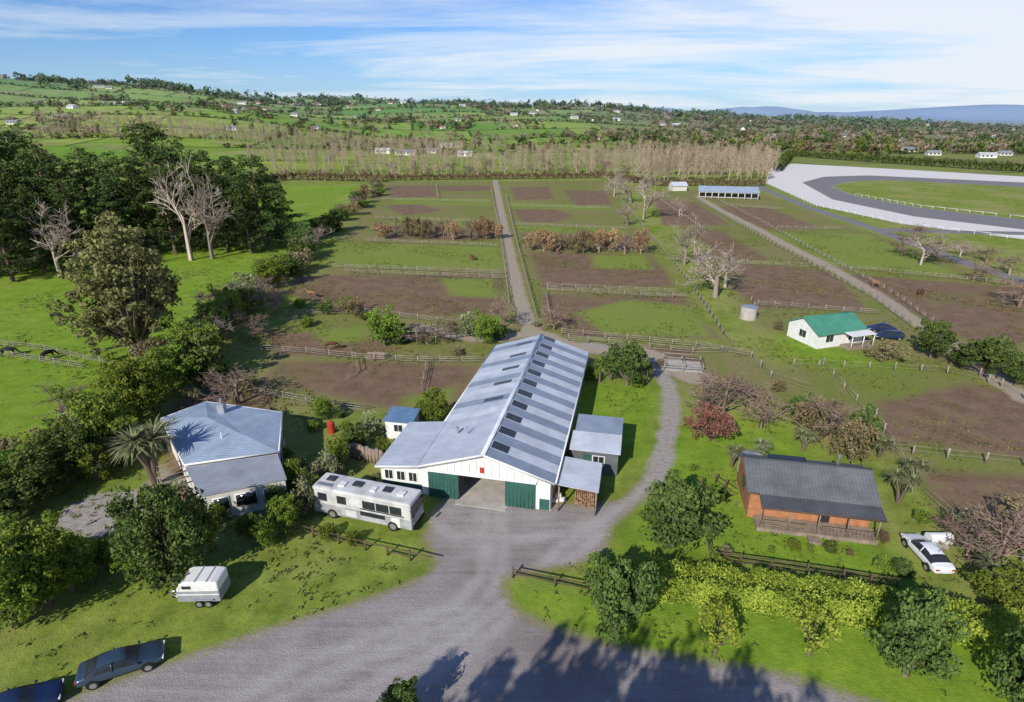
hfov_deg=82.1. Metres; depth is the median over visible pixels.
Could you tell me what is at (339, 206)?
winter shrub
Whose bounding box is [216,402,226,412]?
chimney
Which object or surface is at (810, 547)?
shrub
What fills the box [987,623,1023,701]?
magnolia tree
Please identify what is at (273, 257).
magnolia tree
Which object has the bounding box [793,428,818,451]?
cabbage tree
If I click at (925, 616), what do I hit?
magnolia tree
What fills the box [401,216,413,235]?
winter shrub
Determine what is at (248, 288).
grey shrub
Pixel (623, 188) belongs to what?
bare tree
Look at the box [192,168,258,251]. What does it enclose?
pine tree
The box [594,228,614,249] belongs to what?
willow tree
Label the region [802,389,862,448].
bare tree
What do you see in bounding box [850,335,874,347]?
porch posts
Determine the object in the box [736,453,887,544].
timber cottage
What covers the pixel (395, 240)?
paddock fence
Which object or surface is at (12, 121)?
farmhouse
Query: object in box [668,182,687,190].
farm cottage
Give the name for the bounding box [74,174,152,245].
pine tree
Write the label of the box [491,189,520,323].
paddock fence
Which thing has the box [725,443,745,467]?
cabbage tree
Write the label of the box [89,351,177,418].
evergreen tree
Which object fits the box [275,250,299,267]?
magnolia tree
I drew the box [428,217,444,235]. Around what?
bare tree
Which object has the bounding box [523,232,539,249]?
willow tree
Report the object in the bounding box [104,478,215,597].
evergreen tree
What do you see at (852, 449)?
winter shrub
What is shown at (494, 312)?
bare tree
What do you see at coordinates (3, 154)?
pine tree
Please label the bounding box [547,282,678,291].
paddock fence
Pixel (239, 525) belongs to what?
leafy tree
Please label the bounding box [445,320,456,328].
winter shrub
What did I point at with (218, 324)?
bare tree
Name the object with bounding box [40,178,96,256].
pine tree
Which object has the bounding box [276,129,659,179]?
bare tree row
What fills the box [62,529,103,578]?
leafy tree
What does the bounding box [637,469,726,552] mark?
magnolia tree
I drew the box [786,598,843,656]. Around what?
yellow leaf tree
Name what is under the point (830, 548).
evergreen shrub
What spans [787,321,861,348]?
walls
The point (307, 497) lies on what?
grey shrub
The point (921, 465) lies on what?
cabbage tree
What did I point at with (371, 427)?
grey shrub
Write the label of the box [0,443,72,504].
magnolia tree
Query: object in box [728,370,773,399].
bare tree
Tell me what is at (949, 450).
wire fence
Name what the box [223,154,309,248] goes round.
pine tree
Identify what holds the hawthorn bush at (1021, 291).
on the ground
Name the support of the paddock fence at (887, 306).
on the ground
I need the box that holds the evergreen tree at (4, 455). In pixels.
[0,442,57,480]
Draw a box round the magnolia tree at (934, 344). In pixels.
[914,318,958,358]
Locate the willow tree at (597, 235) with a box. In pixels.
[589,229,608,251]
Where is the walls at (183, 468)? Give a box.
[170,424,284,490]
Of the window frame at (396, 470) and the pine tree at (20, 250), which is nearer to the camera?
the window frame at (396, 470)
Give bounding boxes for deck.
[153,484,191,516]
[840,341,872,349]
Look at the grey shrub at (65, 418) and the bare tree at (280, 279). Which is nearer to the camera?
the grey shrub at (65, 418)
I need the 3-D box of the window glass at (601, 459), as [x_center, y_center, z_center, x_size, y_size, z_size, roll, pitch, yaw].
[8.787,10.844,57.949,0.490,0.900,0.014,5,22,11]
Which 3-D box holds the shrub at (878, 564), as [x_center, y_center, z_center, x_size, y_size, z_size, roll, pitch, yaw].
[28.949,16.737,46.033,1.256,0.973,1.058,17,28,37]
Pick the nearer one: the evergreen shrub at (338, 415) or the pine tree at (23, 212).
the evergreen shrub at (338, 415)
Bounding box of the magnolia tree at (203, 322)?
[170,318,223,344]
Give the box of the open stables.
[698,185,759,199]
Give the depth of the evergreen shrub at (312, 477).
53.76 m
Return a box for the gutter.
[160,401,282,465]
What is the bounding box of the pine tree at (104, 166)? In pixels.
[75,150,170,242]
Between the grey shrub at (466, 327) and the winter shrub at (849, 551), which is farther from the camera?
the grey shrub at (466, 327)
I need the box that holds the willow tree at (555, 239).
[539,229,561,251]
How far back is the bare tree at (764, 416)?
65.57 m
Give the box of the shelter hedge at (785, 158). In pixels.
[773,149,1023,171]
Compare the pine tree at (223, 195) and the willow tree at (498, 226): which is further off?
the willow tree at (498, 226)
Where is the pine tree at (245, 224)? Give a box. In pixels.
[216,177,276,253]
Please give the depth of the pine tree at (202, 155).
158.63 m
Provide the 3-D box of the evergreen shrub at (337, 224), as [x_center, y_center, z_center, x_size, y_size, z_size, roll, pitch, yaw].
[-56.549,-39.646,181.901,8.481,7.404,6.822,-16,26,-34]
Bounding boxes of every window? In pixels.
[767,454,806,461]
[817,515,829,522]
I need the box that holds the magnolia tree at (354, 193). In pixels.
[348,191,361,201]
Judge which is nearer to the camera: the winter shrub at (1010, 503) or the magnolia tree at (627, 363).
the winter shrub at (1010, 503)
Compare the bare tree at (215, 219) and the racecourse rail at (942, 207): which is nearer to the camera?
the bare tree at (215, 219)
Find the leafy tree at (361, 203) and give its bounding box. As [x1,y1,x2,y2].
[351,199,369,206]
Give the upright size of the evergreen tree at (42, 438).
6.823 m
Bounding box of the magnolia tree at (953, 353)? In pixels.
[947,346,972,365]
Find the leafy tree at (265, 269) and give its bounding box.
[248,253,291,287]
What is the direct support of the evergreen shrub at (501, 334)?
on the ground
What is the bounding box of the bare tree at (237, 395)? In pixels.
[196,362,269,404]
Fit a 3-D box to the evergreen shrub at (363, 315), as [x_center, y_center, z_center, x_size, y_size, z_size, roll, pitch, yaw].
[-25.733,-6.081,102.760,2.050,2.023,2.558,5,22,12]
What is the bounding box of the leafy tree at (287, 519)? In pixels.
[265,493,302,536]
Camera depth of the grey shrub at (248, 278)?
110.83 m
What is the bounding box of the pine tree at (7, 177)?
[0,161,56,264]
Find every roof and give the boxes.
[161,401,281,463]
[185,454,286,496]
[845,329,876,336]
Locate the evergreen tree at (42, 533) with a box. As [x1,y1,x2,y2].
[0,509,91,610]
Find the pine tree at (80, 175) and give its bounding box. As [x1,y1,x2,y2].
[49,146,130,238]
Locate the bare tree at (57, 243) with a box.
[17,196,84,276]
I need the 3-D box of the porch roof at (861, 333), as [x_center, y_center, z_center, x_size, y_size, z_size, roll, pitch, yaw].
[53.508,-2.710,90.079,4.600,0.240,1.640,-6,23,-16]
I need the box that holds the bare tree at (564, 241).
[558,234,571,249]
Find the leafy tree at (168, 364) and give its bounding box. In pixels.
[133,342,200,392]
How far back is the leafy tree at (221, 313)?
91.70 m
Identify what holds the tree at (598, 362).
on the ground
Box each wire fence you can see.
[293,179,593,185]
[653,193,705,228]
[750,351,809,388]
[793,358,1023,386]
[822,358,872,423]
[875,408,956,512]
[877,443,1023,466]
[921,337,1023,398]
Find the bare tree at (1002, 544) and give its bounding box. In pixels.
[956,501,1023,569]
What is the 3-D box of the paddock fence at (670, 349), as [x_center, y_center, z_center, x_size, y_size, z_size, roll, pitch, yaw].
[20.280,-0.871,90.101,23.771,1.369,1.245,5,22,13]
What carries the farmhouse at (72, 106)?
on the ground
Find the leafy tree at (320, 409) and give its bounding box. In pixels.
[308,393,334,419]
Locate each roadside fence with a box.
[262,513,432,560]
[512,567,653,600]
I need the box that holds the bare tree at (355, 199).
[346,194,362,208]
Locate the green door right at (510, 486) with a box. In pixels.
[506,481,534,509]
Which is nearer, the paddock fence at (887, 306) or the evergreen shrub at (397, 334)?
the evergreen shrub at (397, 334)
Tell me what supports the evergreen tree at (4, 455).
on the ground
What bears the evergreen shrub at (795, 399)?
on the ground
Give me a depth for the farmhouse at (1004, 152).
531.20 m
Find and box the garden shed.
[382,406,420,438]
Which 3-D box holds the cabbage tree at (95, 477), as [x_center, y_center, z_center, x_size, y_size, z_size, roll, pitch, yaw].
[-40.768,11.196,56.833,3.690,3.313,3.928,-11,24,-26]
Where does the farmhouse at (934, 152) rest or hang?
on the ground
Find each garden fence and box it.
[701,477,900,586]
[715,473,735,492]
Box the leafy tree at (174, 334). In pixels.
[154,314,227,366]
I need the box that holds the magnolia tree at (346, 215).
[330,208,352,220]
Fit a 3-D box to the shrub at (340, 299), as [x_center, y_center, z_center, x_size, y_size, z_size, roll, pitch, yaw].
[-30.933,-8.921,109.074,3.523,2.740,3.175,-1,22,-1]
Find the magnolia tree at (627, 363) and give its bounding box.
[598,339,650,385]
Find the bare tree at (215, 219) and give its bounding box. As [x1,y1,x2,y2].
[188,172,237,258]
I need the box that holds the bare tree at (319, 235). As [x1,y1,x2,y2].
[311,224,334,244]
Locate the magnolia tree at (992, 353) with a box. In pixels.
[952,334,1022,376]
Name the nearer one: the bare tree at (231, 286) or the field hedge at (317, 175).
the bare tree at (231, 286)
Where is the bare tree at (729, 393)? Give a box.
[687,365,757,418]
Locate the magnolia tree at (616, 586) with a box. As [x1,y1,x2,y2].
[583,555,663,646]
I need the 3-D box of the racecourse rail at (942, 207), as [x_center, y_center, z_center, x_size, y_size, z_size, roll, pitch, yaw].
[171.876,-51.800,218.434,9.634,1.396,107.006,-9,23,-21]
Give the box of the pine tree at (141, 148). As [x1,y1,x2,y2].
[88,122,192,234]
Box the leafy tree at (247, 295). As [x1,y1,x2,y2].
[228,285,264,307]
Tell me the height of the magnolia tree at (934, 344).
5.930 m
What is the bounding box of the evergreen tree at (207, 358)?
[165,329,229,385]
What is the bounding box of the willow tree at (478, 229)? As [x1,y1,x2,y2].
[471,219,486,237]
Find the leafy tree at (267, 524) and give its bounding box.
[248,511,278,547]
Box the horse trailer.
[168,565,230,607]
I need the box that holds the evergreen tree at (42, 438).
[16,418,97,484]
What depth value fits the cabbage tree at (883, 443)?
60.17 m
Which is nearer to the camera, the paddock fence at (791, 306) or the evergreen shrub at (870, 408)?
the evergreen shrub at (870, 408)
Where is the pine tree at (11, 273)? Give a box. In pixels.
[0,198,42,281]
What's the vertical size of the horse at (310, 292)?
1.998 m
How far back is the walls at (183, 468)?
56.84 m
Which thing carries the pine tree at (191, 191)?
on the ground
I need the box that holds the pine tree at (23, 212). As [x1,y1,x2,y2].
[2,184,67,271]
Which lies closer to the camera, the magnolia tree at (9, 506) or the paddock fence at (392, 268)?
the magnolia tree at (9, 506)
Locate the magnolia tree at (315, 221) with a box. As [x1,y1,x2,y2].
[308,217,331,238]
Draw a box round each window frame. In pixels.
[212,496,230,508]
[234,490,258,506]
[384,469,393,478]
[396,470,405,480]
[408,472,417,481]
[592,455,604,465]
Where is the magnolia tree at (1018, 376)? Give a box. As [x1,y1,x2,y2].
[1005,350,1023,385]
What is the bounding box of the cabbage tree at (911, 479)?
[883,465,927,503]
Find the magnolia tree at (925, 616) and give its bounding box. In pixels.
[862,586,972,682]
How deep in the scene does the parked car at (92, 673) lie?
37.05 m
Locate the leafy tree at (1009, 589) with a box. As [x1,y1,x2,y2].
[964,560,1023,614]
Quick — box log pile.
[364,352,386,359]
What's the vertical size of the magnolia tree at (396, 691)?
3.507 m
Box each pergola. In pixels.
[156,460,192,486]
[407,322,446,343]
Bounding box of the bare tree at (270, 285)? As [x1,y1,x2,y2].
[252,274,273,286]
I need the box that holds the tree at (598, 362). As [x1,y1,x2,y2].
[591,356,609,382]
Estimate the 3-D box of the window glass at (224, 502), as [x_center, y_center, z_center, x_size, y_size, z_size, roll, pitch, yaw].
[-25.441,13.403,51.498,1.088,1.150,0.459,0,22,0]
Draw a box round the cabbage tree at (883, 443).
[873,434,901,457]
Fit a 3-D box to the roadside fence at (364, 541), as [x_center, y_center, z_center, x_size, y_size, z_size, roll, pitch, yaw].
[-14.034,15.626,48.776,16.467,1.180,0.351,7,23,18]
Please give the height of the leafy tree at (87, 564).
4.445 m
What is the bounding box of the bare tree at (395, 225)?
[385,217,403,234]
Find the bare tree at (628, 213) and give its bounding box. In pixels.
[615,197,637,225]
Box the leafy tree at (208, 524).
[175,496,220,557]
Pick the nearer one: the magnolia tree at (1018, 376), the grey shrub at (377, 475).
the grey shrub at (377, 475)
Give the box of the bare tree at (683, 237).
[668,212,710,264]
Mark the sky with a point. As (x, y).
(809, 55)
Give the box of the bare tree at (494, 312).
[489,292,519,330]
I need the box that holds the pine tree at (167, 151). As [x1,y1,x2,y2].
[142,135,211,243]
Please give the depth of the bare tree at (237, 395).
72.04 m
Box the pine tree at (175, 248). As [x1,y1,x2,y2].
[134,167,204,253]
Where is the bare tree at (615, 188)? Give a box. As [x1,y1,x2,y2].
[602,172,625,195]
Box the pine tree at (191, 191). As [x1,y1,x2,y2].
[162,160,235,248]
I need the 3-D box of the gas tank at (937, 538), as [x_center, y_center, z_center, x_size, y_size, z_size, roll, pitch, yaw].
[35.174,15.579,48.464,1.800,1.292,1.000,0,22,0]
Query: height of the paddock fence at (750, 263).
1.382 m
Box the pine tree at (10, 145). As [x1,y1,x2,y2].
[0,128,83,250]
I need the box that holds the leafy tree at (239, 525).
[232,514,255,537]
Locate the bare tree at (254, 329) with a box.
[234,313,270,339]
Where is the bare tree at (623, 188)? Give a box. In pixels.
[605,169,652,202]
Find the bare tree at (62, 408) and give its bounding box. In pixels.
[31,379,86,419]
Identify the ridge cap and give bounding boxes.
[803,311,852,316]
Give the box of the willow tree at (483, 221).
[477,215,492,239]
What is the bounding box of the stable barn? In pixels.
[374,334,623,515]
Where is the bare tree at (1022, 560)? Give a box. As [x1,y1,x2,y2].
[997,518,1023,561]
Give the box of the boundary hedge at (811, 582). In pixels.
[643,552,1023,656]
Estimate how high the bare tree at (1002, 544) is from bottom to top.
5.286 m
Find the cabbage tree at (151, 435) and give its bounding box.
[104,413,181,486]
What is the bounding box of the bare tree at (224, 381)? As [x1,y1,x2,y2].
[205,374,242,397]
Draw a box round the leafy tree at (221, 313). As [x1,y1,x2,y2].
[192,291,230,337]
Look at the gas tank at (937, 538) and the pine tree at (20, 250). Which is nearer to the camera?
the gas tank at (937, 538)
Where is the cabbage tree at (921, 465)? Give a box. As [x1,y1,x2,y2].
[897,455,933,476]
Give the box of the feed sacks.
[552,492,565,502]
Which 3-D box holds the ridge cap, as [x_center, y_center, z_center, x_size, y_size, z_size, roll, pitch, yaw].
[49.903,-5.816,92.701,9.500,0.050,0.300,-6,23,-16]
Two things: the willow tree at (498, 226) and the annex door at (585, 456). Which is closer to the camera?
the annex door at (585, 456)
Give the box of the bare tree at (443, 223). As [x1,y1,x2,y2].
[432,215,454,235]
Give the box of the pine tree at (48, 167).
[2,140,112,258]
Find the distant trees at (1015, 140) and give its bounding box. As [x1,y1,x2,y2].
[3,74,1023,164]
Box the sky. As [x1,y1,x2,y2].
[0,0,1023,111]
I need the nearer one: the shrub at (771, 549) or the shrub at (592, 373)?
the shrub at (771, 549)
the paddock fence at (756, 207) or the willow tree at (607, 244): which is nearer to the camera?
the willow tree at (607, 244)
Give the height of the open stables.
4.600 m
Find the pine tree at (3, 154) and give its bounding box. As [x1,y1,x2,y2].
[0,147,47,254]
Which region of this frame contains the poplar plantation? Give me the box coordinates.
[1,108,780,179]
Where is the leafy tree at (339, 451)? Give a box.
[321,430,348,467]
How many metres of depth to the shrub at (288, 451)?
61.12 m
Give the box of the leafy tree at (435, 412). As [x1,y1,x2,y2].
[414,386,451,421]
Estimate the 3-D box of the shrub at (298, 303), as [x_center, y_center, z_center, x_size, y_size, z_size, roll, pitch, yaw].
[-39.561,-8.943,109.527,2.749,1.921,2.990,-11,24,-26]
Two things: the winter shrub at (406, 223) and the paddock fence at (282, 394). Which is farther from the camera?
the winter shrub at (406, 223)
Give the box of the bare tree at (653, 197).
[636,172,671,218]
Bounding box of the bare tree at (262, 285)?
[250,277,278,300]
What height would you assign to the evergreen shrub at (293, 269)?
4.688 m
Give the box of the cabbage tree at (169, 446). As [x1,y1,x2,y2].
[156,416,179,451]
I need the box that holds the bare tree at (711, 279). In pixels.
[671,236,752,297]
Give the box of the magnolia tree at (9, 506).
[0,473,42,531]
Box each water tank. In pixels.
[327,421,335,433]
[737,450,761,471]
[739,304,757,320]
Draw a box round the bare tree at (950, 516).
[926,507,987,544]
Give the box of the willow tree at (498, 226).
[489,221,504,238]
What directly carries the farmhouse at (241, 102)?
on the ground
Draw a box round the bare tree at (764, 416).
[738,384,808,429]
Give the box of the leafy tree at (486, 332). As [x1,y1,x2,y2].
[469,309,503,342]
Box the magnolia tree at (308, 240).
[296,237,318,252]
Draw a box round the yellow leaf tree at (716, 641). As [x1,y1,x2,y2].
[695,598,743,656]
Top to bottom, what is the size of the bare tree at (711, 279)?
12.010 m
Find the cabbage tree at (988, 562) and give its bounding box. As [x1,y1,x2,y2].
[972,550,1013,582]
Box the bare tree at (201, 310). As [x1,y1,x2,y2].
[182,296,238,337]
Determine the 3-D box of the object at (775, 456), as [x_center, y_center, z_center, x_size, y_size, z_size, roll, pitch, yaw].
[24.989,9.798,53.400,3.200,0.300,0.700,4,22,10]
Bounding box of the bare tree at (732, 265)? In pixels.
[712,253,747,287]
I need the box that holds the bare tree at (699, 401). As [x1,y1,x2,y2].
[680,374,724,409]
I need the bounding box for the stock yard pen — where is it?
[663,352,703,372]
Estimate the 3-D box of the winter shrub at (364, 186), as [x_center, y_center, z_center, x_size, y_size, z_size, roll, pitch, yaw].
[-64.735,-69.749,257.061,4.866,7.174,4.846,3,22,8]
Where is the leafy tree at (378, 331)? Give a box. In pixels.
[364,304,406,346]
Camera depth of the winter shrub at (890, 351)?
84.93 m
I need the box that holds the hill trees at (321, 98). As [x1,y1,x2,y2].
[13,72,973,127]
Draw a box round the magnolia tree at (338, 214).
[331,211,344,221]
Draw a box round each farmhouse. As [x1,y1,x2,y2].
[5,120,20,124]
[66,104,78,108]
[237,101,247,104]
[290,112,299,116]
[374,148,389,153]
[394,149,416,154]
[424,148,436,152]
[458,151,472,155]
[901,147,918,151]
[924,150,941,155]
[975,152,997,157]
[996,150,1012,155]
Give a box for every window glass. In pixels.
[213,497,229,509]
[235,491,257,505]
[264,487,276,499]
[599,457,603,464]
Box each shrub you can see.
[0,425,36,451]
[50,394,98,446]
[90,532,115,568]
[127,336,169,370]
[181,323,220,348]
[208,502,231,524]
[225,271,266,298]
[228,279,262,314]
[239,373,257,386]
[264,483,290,511]
[282,457,303,489]
[283,259,308,277]
[283,447,295,458]
[284,475,314,517]
[285,247,313,272]
[287,238,313,260]
[290,456,307,469]
[293,297,306,307]
[298,314,314,327]
[299,466,320,496]
[303,419,321,432]
[307,447,344,480]
[315,522,336,542]
[316,299,334,314]
[318,211,343,231]
[323,224,335,233]
[331,407,344,418]
[332,204,352,211]
[336,295,353,308]
[336,295,363,315]
[337,419,351,429]
[340,421,367,447]
[342,202,362,214]
[344,529,362,546]
[349,189,368,199]
[358,310,368,319]
[359,183,368,197]
[360,409,383,438]
[368,176,384,187]
[369,471,380,480]
[375,436,390,452]
[386,323,409,344]
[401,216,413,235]
[401,216,421,236]
[419,218,432,239]
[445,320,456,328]
[451,348,462,355]
[457,311,477,336]
[492,324,507,339]
[532,320,539,326]
[562,232,580,250]
[573,228,593,254]
[584,365,598,380]
[588,551,646,589]
[628,374,645,387]
[655,358,665,365]
[689,464,698,470]
[707,548,726,569]
[718,486,726,496]
[719,544,733,556]
[767,545,774,552]
[772,379,787,391]
[773,318,783,330]
[783,391,814,416]
[787,538,801,550]
[791,395,830,438]
[807,544,814,551]
[822,541,838,553]
[826,414,879,464]
[842,403,882,448]
[845,546,854,556]
[863,342,883,356]
[871,529,891,544]
[871,557,889,570]
[874,339,914,362]
[889,559,914,578]
[912,509,933,527]
[953,508,997,547]
[993,492,1023,526]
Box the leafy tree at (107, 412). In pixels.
[49,384,135,456]
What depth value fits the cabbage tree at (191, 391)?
71.41 m
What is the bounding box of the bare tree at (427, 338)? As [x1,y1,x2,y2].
[393,313,460,343]
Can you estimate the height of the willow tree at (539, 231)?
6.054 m
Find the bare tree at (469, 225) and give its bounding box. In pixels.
[461,216,479,239]
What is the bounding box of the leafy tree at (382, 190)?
[371,186,386,195]
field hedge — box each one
[37,168,385,182]
[385,170,764,185]
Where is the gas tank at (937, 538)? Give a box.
[924,532,953,549]
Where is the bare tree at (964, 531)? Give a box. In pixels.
[937,513,998,555]
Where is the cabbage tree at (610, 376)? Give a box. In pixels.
[603,363,617,380]
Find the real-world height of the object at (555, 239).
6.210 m
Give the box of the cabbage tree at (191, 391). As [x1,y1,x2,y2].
[182,384,201,404]
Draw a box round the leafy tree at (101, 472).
[67,439,118,479]
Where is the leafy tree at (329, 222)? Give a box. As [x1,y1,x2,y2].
[312,212,333,225]
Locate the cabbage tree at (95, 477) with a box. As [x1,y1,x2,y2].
[79,448,107,480]
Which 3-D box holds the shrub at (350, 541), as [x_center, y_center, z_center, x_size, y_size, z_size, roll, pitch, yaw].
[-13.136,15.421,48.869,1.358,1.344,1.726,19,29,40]
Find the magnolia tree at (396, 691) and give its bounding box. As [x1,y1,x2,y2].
[376,675,419,701]
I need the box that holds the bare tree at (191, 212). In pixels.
[146,155,227,260]
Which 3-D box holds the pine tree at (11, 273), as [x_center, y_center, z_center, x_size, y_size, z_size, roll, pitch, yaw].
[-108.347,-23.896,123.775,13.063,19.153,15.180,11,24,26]
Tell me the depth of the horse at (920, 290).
116.86 m
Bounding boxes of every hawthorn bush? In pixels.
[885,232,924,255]
[890,223,936,237]
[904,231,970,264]
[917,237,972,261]
[950,241,985,256]
[958,246,1005,262]
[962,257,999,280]
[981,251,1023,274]
[993,274,1023,307]
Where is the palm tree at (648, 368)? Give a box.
[640,361,655,384]
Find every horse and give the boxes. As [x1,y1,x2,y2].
[303,288,316,297]
[324,341,341,348]
[869,277,881,288]
[916,288,924,295]
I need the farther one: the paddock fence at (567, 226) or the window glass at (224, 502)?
the paddock fence at (567, 226)
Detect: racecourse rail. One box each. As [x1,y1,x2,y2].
[767,182,1018,238]
[855,194,1023,216]
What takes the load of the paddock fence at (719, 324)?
on the ground
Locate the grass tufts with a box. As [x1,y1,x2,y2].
[0,227,1023,697]
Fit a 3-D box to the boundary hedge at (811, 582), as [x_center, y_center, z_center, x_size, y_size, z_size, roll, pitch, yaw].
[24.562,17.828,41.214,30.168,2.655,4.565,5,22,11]
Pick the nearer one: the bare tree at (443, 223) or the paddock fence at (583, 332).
the paddock fence at (583, 332)
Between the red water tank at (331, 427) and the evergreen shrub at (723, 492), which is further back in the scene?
the red water tank at (331, 427)
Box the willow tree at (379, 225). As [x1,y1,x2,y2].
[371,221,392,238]
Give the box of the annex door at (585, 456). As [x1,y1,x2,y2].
[583,454,589,460]
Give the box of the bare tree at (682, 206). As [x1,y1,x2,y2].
[670,197,688,216]
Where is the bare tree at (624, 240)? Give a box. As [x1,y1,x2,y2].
[609,231,633,253]
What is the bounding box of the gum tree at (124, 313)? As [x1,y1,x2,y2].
[45,210,182,358]
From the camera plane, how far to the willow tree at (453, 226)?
169.14 m
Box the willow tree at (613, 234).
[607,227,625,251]
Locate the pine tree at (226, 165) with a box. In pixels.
[202,155,274,244]
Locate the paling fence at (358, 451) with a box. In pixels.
[348,442,383,463]
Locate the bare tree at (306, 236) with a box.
[293,231,316,244]
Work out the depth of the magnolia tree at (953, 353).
83.46 m
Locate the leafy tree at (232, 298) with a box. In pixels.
[206,284,246,329]
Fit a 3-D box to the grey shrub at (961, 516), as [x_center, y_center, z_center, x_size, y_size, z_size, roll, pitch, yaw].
[38.284,14.653,48.644,3.223,2.991,4.214,1,22,2]
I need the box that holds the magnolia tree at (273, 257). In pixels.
[250,254,294,274]
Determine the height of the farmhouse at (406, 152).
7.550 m
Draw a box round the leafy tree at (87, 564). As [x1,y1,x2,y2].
[35,535,98,598]
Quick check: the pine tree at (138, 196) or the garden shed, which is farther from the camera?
the pine tree at (138, 196)
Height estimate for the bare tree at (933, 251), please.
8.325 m
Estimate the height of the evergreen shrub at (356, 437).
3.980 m
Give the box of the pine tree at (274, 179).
[259,174,300,242]
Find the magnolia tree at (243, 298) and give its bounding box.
[223,287,251,314]
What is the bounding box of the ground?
[0,78,1023,701]
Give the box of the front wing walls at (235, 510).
[190,477,286,518]
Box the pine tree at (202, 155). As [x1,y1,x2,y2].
[179,148,237,242]
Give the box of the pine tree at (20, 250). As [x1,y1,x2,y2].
[0,198,32,266]
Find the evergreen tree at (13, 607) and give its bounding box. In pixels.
[0,515,50,632]
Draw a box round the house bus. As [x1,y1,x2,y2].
[312,472,427,530]
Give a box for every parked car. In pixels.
[0,678,63,701]
[74,640,164,689]
[866,322,896,331]
[873,329,904,340]
[901,533,955,573]
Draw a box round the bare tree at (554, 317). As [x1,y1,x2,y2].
[539,305,567,330]
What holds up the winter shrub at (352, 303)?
on the ground
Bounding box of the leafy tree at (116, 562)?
[103,533,162,578]
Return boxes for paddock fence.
[0,340,112,362]
[2,350,83,367]
[259,387,364,409]
[260,344,484,363]
[286,307,455,321]
[332,263,503,273]
[345,268,504,278]
[345,352,357,379]
[365,238,499,245]
[375,216,479,220]
[382,198,484,202]
[421,356,427,387]
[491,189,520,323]
[506,195,536,316]
[509,204,610,208]
[516,222,624,228]
[534,246,652,251]
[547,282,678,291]
[547,286,688,298]
[561,328,749,354]
[568,334,725,353]
[604,181,726,338]
[697,199,915,327]
[712,196,938,321]
[726,203,783,208]
[738,260,826,266]
[757,300,879,313]
[777,225,833,229]
[826,262,1023,284]
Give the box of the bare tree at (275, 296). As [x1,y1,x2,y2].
[255,283,292,316]
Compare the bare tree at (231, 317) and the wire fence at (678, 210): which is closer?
the bare tree at (231, 317)
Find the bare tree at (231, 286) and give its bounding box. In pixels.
[181,283,257,313]
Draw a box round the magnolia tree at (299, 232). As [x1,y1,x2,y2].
[284,226,314,240]
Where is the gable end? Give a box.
[791,318,812,329]
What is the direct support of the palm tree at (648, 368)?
on the ground
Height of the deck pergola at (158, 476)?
2.770 m
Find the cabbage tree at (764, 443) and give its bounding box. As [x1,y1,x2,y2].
[753,436,775,455]
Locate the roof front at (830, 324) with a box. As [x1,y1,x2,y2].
[804,312,867,335]
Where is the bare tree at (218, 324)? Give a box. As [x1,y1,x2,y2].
[197,315,234,335]
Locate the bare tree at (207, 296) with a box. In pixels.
[192,291,215,308]
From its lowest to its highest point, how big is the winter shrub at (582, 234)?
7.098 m
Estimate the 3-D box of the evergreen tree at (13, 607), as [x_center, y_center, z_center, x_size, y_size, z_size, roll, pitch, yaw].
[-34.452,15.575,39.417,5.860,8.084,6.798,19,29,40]
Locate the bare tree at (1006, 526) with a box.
[990,499,1023,556]
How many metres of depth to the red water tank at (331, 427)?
65.71 m
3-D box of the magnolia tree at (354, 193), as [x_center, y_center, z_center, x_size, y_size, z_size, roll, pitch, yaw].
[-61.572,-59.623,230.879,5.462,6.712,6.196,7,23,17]
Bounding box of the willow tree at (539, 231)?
[535,229,552,250]
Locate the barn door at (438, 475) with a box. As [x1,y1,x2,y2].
[428,471,458,498]
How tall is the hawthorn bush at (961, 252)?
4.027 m
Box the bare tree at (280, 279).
[263,274,292,286]
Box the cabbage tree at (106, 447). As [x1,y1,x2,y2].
[93,420,138,466]
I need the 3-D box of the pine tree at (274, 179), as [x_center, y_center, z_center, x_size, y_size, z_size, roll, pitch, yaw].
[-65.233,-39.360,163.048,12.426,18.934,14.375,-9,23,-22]
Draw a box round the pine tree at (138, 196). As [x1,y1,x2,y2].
[99,152,184,249]
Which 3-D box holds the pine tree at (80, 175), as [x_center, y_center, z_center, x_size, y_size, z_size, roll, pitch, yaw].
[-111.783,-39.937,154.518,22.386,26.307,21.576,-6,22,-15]
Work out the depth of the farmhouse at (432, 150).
549.54 m
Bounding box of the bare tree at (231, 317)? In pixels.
[205,302,247,339]
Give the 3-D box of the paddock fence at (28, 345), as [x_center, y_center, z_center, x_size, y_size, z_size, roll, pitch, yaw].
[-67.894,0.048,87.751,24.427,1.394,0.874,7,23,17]
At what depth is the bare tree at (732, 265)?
121.74 m
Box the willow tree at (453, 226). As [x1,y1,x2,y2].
[444,220,460,239]
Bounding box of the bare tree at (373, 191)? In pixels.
[369,186,382,196]

